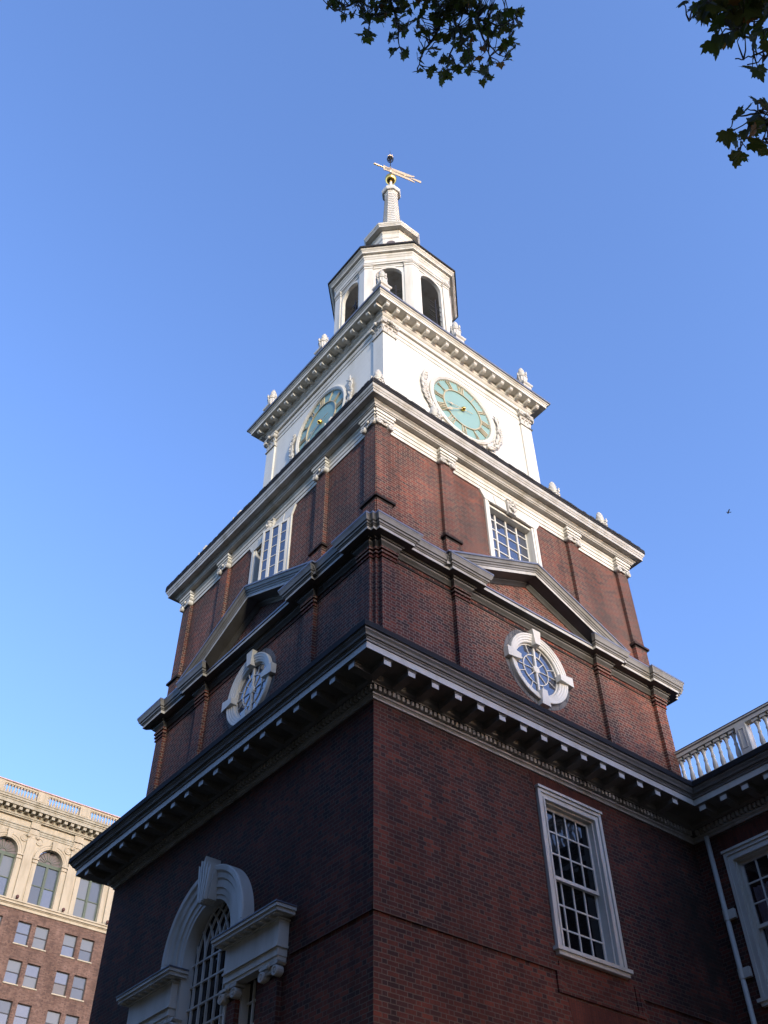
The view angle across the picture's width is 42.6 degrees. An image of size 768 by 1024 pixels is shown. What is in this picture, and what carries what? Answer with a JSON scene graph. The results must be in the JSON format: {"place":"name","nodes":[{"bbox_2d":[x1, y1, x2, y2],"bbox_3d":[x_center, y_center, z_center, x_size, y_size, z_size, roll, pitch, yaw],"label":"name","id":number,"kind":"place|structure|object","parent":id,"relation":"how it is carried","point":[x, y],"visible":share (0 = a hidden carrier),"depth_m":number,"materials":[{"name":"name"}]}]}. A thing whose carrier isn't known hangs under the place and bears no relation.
{"place":"outdoors","nodes":[
{"label":"outdoors","id":0,"kind":"place"},
{"bbox_2d":[0,776,119,1023],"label":"office building","id":1,"kind":"structure","parent":0,"point":[54,914],"depth_m":87.62,"materials":[{"name":"brown brick"}]},
{"bbox_2d":[0,999,11,1023],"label":"window","id":2,"kind":"structure","parent":1,"relation":"in","point":[5,1006],"depth_m":80.63,"materials":[{"name":"grey glass"}]},
{"bbox_2d":[2,959,21,985],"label":"window","id":3,"kind":"structure","parent":1,"relation":"in","point":[13,967],"depth_m":82.68,"materials":[{"name":"grey glass"}]},
{"bbox_2d":[0,827,27,897],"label":"arched window","id":4,"kind":"structure","parent":1,"relation":"in","point":[8,853],"depth_m":88.01,"materials":[{"name":"beige stone"}]},
{"bbox_2d":[12,921,30,946],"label":"window","id":5,"kind":"structure","parent":1,"relation":"in","point":[23,929],"depth_m":84.97,"materials":[{"name":"blue glass"}]},
{"bbox_2d":[13,1004,30,1023],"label":"window","id":6,"kind":"structure","parent":1,"relation":"in","point":[22,1011],"depth_m":81.32,"materials":[{"name":"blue glass"}]},
{"bbox_2d":[21,964,39,990],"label":"window","id":7,"kind":"structure","parent":1,"relation":"in","point":[32,971],"depth_m":83.42,"materials":[{"name":"blue glass"}]},
{"bbox_2d":[31,926,48,951],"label":"window","id":8,"kind":"structure","parent":1,"relation":"in","point":[40,937],"depth_m":85.72,"materials":[{"name":"grey glass"}]},
{"bbox_2d":[22,839,71,910],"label":"arched window","id":9,"kind":"structure","parent":1,"relation":"in","point":[40,888],"depth_m":89.14,"materials":[{"name":"beige stone"}]},
{"bbox_2d":[45,1011,60,1023],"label":"window","id":10,"kind":"structure","parent":1,"relation":"in","point":[52,1017],"depth_m":82.69,"materials":[{"name":"grey glass"}]},
{"bbox_2d":[51,971,68,997],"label":"window","id":11,"kind":"structure","parent":1,"relation":"in","point":[60,983],"depth_m":84.60,"materials":[{"name":"blue glass"}]},
{"bbox_2d":[59,934,76,958],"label":"window","id":12,"kind":"structure","parent":1,"relation":"in","point":[69,942],"depth_m":86.88,"materials":[{"name":"grey glass"}]},
{"bbox_2d":[64,1015,77,1023],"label":"window","id":13,"kind":"structure","parent":1,"relation":"in","point":[69,1019],"depth_m":83.53,"materials":[{"name":"grey glass"}]},
{"bbox_2d":[69,976,85,1001],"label":"window","id":14,"kind":"structure","parent":1,"relation":"in","point":[78,986],"depth_m":85.35,"materials":[{"name":"grey glass"}]},
{"bbox_2d":[77,939,93,963],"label":"window","id":15,"kind":"structure","parent":1,"relation":"in","point":[86,947],"depth_m":87.63,"materials":[{"name":"grey glass"}]},
{"bbox_2d":[68,871,107,922],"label":"arched window","id":16,"kind":"structure","parent":1,"relation":"in","point":[85,897],"depth_m":90.42,"materials":[{"name":"beige stone"}]},
{"bbox_2d":[0,0,767,852],"label":"sky","id":17,"kind":"structure","parent":0,"point":[185,185],"materials":[{"name":"blue"}]},
{"bbox_2d":[674,701,767,1023],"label":"brick hall","id":18,"kind":"structure","parent":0,"point":[729,821],"depth_m":19.90,"materials":[{"name":"red brick"}]},
{"bbox_2d":[721,830,767,1007],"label":"sash window","id":19,"kind":"structure","parent":18,"relation":"in","point":[754,848],"depth_m":19.35,"materials":[{"name":"white paint"}]},
{"label":"ground","id":20,"kind":"structure","parent":0,"visible":0},
{"bbox_2d":[68,154,737,1023],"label":"clock tower","id":21,"kind":"structure","parent":20,"relation":"on","point":[414,760],"depth_m":19.56,"materials":[{"name":"red brick"}]},
{"bbox_2d":[116,856,296,1023],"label":"palladian window","id":22,"kind":"structure","parent":21,"relation":"in","point":[217,944],"depth_m":17.43,"materials":[{"name":"white paint"}]},
{"bbox_2d":[221,648,276,728],"bbox_3d":[-2.937,3.956,21.876,0.315,1.980,1.980,30,-53,-26],"label":"oculus window","id":23,"kind":"structure","parent":21,"relation":"in","point":[253,683],"depth_m":22.00,"materials":[{"name":"white paint"}]},
{"bbox_2d":[248,503,296,583],"bbox_3d":[-2.865,1.182,24.721,0.538,2.535,2.120,30,-53,-26],"label":"upper window","id":24,"kind":"structure","parent":21,"relation":"in","point":[272,558],"depth_m":24.62,"materials":[{"name":"white paint"}]},
{"bbox_2d":[478,488,541,565],"bbox_3d":[3.179,0.674,24.312,2.120,2.490,0.495,30,-53,-26],"label":"upper window","id":25,"kind":"structure","parent":21,"relation":"in","point":[508,538],"depth_m":24.70,"materials":[{"name":"white paint"}]},
{"bbox_2d":[503,628,573,710],"bbox_3d":[3.314,3.434,21.425,1.980,1.980,0.315,30,-53,-26],"label":"oculus window","id":26,"kind":"structure","parent":21,"relation":"in","point":[536,669],"depth_m":21.43,"materials":[{"name":"white paint"}]},
{"bbox_2d":[534,783,633,979],"bbox_3d":[3.488,6.667,17.852,1.860,3.130,0.360,30,-53,-26],"label":"sash window","id":27,"kind":"structure","parent":21,"relation":"in","point":[585,918],"depth_m":17.89,"materials":[{"name":"white paint"}]},
{"bbox_2d":[323,0,524,87],"bbox_3d":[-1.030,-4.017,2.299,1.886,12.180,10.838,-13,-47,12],"label":"plane tree","id":28,"kind":"object","parent":20,"relation":"on","point":[441,16],"visible":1,"depth_m":9.27,"materials":[{"name":"green plant"}]},
{"bbox_2d":[676,0,767,168],"bbox_3d":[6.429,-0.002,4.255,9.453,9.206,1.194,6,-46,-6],"label":"plane tree","id":29,"kind":"object","parent":20,"relation":"on","point":[736,17],"visible":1,"depth_m":6.01,"materials":[{"name":"green plant"}]}
]}

